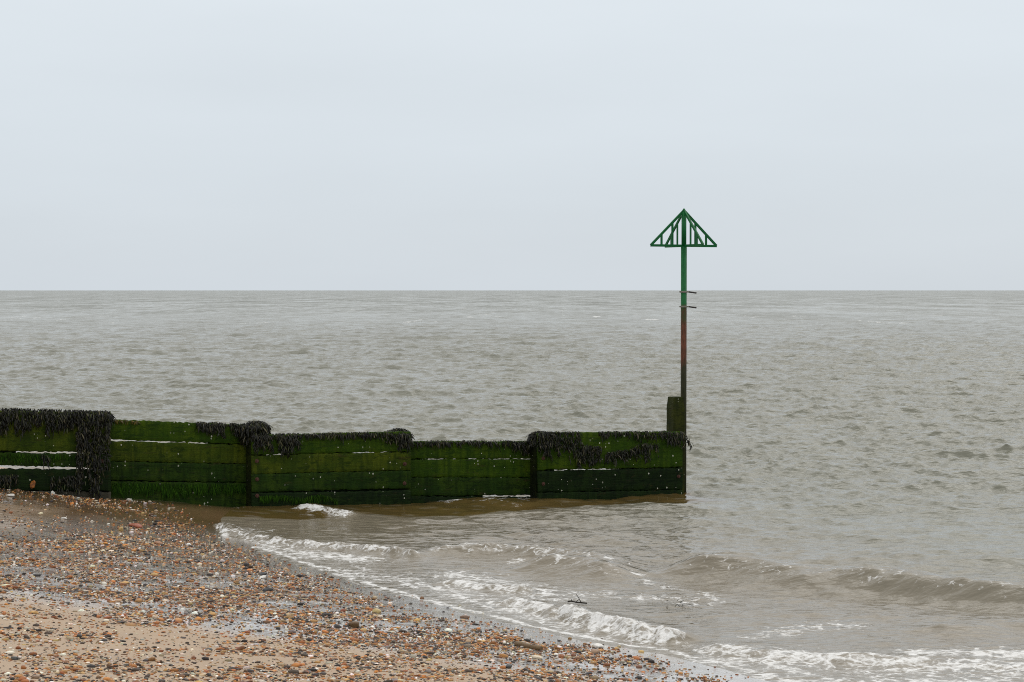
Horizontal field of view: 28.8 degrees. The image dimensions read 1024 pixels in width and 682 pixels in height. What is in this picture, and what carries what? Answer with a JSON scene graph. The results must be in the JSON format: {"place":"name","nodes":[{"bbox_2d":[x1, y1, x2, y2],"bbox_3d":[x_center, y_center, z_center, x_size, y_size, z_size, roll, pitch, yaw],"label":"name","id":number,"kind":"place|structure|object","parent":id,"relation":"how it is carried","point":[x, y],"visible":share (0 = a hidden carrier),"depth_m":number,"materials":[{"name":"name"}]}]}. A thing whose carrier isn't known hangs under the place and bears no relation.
{"place":"outdoors","nodes":[
{"label":"outdoors","id":0,"kind":"place"},
{"bbox_2d":[0,467,769,681],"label":"beach","id":1,"kind":"structure","parent":0,"point":[206,514],"depth_m":21.60,"materials":[{"name":"brown gravel"}]},
{"bbox_2d":[128,523,142,527],"bbox_3d":[-5.833,2.858,30.828,0.228,0.073,0.133,11,10,12],"label":"brick fragment","id":2,"kind":"object","parent":1,"relation":"on","point":[137,525],"visible":1,"depth_m":30.79,"materials":[{"name":"brick"}]},
{"bbox_2d":[263,587,272,590],"bbox_3d":[-2.980,3.040,24.308,0.132,0.061,0.086,-7,-5,0],"label":"stone","id":3,"kind":"object","parent":1,"relation":"on","point":[268,589],"visible":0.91,"depth_m":24.28,"materials":[{"name":"grey stone"}]},
{"bbox_2d":[0,396,684,506],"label":"groyne","id":4,"kind":"object","parent":1,"relation":"on","point":[219,470],"visible":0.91,"depth_m":34.61,"materials":[{"name":"wood"}]},
{"bbox_2d":[0,474,18,488],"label":"seaweed","id":5,"kind":"object","parent":4,"relation":"attached to","point":[7,480],"visible":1,"depth_m":32.25,"materials":[{"name":"black plant"}]},
{"bbox_2d":[30,480,35,488],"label":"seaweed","id":6,"kind":"object","parent":4,"relation":"attached to","point":[32,483],"visible":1,"depth_m":32.39,"materials":[{"name":"orange plant"}]},
{"bbox_2d":[40,454,50,470],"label":"seaweed","id":7,"kind":"object","parent":4,"relation":"attached to","point":[47,457],"visible":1,"depth_m":32.49,"materials":[{"name":"black plant"}]},
{"bbox_2d":[0,407,111,440],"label":"seaweed","id":8,"kind":"object","parent":4,"relation":"attached to","point":[64,416],"visible":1,"depth_m":32.54,"materials":[{"name":"black plant"}]},
{"bbox_2d":[50,475,78,494],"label":"seaweed","id":9,"kind":"object","parent":4,"relation":"attached to","point":[68,484],"visible":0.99,"depth_m":32.63,"materials":[{"name":"black plant"}]},
{"bbox_2d":[73,413,115,498],"bbox_3d":[-6.953,1.920,33.006,0.796,1.511,0.562,-1,2,-34],"label":"seaweed","id":10,"kind":"object","parent":4,"relation":"attached to","point":[81,454],"visible":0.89,"depth_m":32.79,"materials":[{"name":"black plant"}]},
{"bbox_2d":[115,419,139,425],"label":"seaweed","id":11,"kind":"object","parent":4,"relation":"attached to","point":[125,421],"visible":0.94,"depth_m":33.44,"materials":[{"name":"green plant"}]},
{"bbox_2d":[195,421,246,447],"bbox_3d":[-4.970,1.607,34.155,1.022,0.484,0.243,-1,2,-28],"label":"seaweed","id":12,"kind":"object","parent":4,"relation":"attached to","point":[208,427],"visible":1,"depth_m":34.09,"materials":[{"name":"black plant"}]},
{"bbox_2d":[237,420,273,447],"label":"seaweed","id":13,"kind":"object","parent":4,"relation":"attached to","point":[265,428],"visible":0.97,"depth_m":34.08,"materials":[{"name":"black plant"}]},
{"bbox_2d":[250,433,301,458],"bbox_3d":[-4.042,1.809,34.170,0.931,0.460,0.273,-1,2,-25],"label":"seaweed","id":14,"kind":"object","parent":4,"relation":"attached to","point":[281,439],"visible":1,"depth_m":34.16,"materials":[{"name":"black plant"}]},
{"bbox_2d":[300,431,393,444],"bbox_3d":[-2.897,1.719,34.748,1.743,0.273,0.233,-1,2,-25],"label":"seaweed","id":15,"kind":"object","parent":4,"relation":"attached to","point":[348,435],"visible":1,"depth_m":34.74,"materials":[{"name":"plant"}]},
{"bbox_2d":[387,428,414,452],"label":"seaweed","id":16,"kind":"object","parent":4,"relation":"attached to","point":[404,438],"visible":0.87,"depth_m":35.15,"materials":[{"name":"black plant"}]},
{"bbox_2d":[413,440,514,451],"bbox_3d":[-0.935,1.904,36.037,2.247,0.282,0.248,-1,2,-24],"label":"seaweed","id":17,"kind":"object","parent":4,"relation":"attached to","point":[446,442],"visible":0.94,"depth_m":36.04,"materials":[{"name":"black plant"}]},
{"bbox_2d":[512,440,530,456],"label":"seaweed","id":18,"kind":"object","parent":4,"relation":"attached to","point":[523,446],"visible":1,"depth_m":36.49,"materials":[{"name":"black plant"}]},
{"bbox_2d":[524,431,602,473],"bbox_3d":[0.950,2.046,36.540,1.462,0.809,0.688,0,1,0],"label":"seaweed","id":19,"kind":"object","parent":4,"relation":"attached to","point":[545,439],"visible":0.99,"depth_m":36.52,"materials":[{"name":"black plant"}]},
{"bbox_2d":[604,443,659,465],"bbox_3d":[2.245,2.127,37.102,1.149,0.453,0.189,-1,2,-25],"label":"seaweed","id":20,"kind":"object","parent":4,"relation":"attached to","point":[622,454],"visible":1,"depth_m":37.08,"materials":[{"name":"black plant"}]},
{"bbox_2d":[598,430,667,444],"bbox_3d":[2.271,1.800,37.150,1.499,0.288,0.227,-1,2,-25],"label":"seaweed","id":21,"kind":"object","parent":4,"relation":"attached to","point":[627,433],"visible":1,"depth_m":37.13,"materials":[{"name":"plant"}]},
{"bbox_2d":[667,431,693,449],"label":"seaweed","id":22,"kind":"object","parent":4,"relation":"attached to","point":[675,442],"visible":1,"depth_m":37.45,"materials":[{"name":"black plant"}]},
{"bbox_2d":[650,208,716,492],"bbox_3d":[3.258,0.784,37.805,1.050,6.591,1.049,1,2,20],"label":"groyne marker","id":23,"kind":"object","parent":4,"relation":"attached to","point":[683,215],"visible":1,"depth_m":37.73,"materials":[{"name":"paint"}]},
{"bbox_2d":[348,621,359,627],"bbox_3d":[-1.683,3.030,21.218,0.120,0.081,0.108,-5,-16,-9],"label":"stone","id":24,"kind":"object","parent":1,"relation":"on","point":[354,624],"visible":0.98,"depth_m":21.18,"materials":[{"name":"stone"}]},
{"bbox_2d":[372,608,380,612],"bbox_3d":[-1.550,3.096,22.797,0.108,0.067,0.069,8,-6,3],"label":"stone","id":25,"kind":"object","parent":1,"relation":"on","point":[376,610],"visible":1,"depth_m":22.78,"materials":[{"name":"beige stone"}]},
{"bbox_2d":[514,641,542,649],"bbox_3d":[0.167,3.166,20.659,0.079,0.062,0.394,-1,2,-41],"label":"driftwood","id":26,"kind":"object","parent":1,"relation":"on","point":[526,645],"visible":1,"depth_m":20.62,"materials":[{"name":"brown wood"}]},
{"bbox_2d":[531,655,542,658],"bbox_3d":[0.252,3.153,19.862,0.122,0.032,0.078,1,2,23],"label":"stone","id":27,"kind":"object","parent":1,"relation":"on","point":[536,656],"visible":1,"depth_m":19.83,"materials":[{"name":"beige stone"}]},
{"bbox_2d":[593,643,603,647],"bbox_3d":[0.917,3.240,21.156,0.113,0.056,0.070,-1,2,-27],"label":"shell","id":28,"kind":"object","parent":1,"relation":"on","point":[596,645],"visible":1,"depth_m":21.13,"materials":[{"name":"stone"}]},
{"bbox_2d":[0,290,1023,681],"bbox_3d":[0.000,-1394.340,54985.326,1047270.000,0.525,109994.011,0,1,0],"label":"sea","id":29,"kind":"structure","parent":0,"point":[848,506],"depth_m":55.24,"materials":[{"name":"liquid"}]},
{"bbox_2d":[568,594,586,603],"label":"driftwood twig","id":30,"kind":"object","parent":29,"relation":"on","point":[578,602],"visible":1,"depth_m":24.28,"materials":[{"name":"brown wood"}]},
{"bbox_2d":[0,0,1023,289],"label":"sky","id":31,"kind":"structure","parent":0,"point":[145,144],"materials":[{"name":"white"}]}
]}

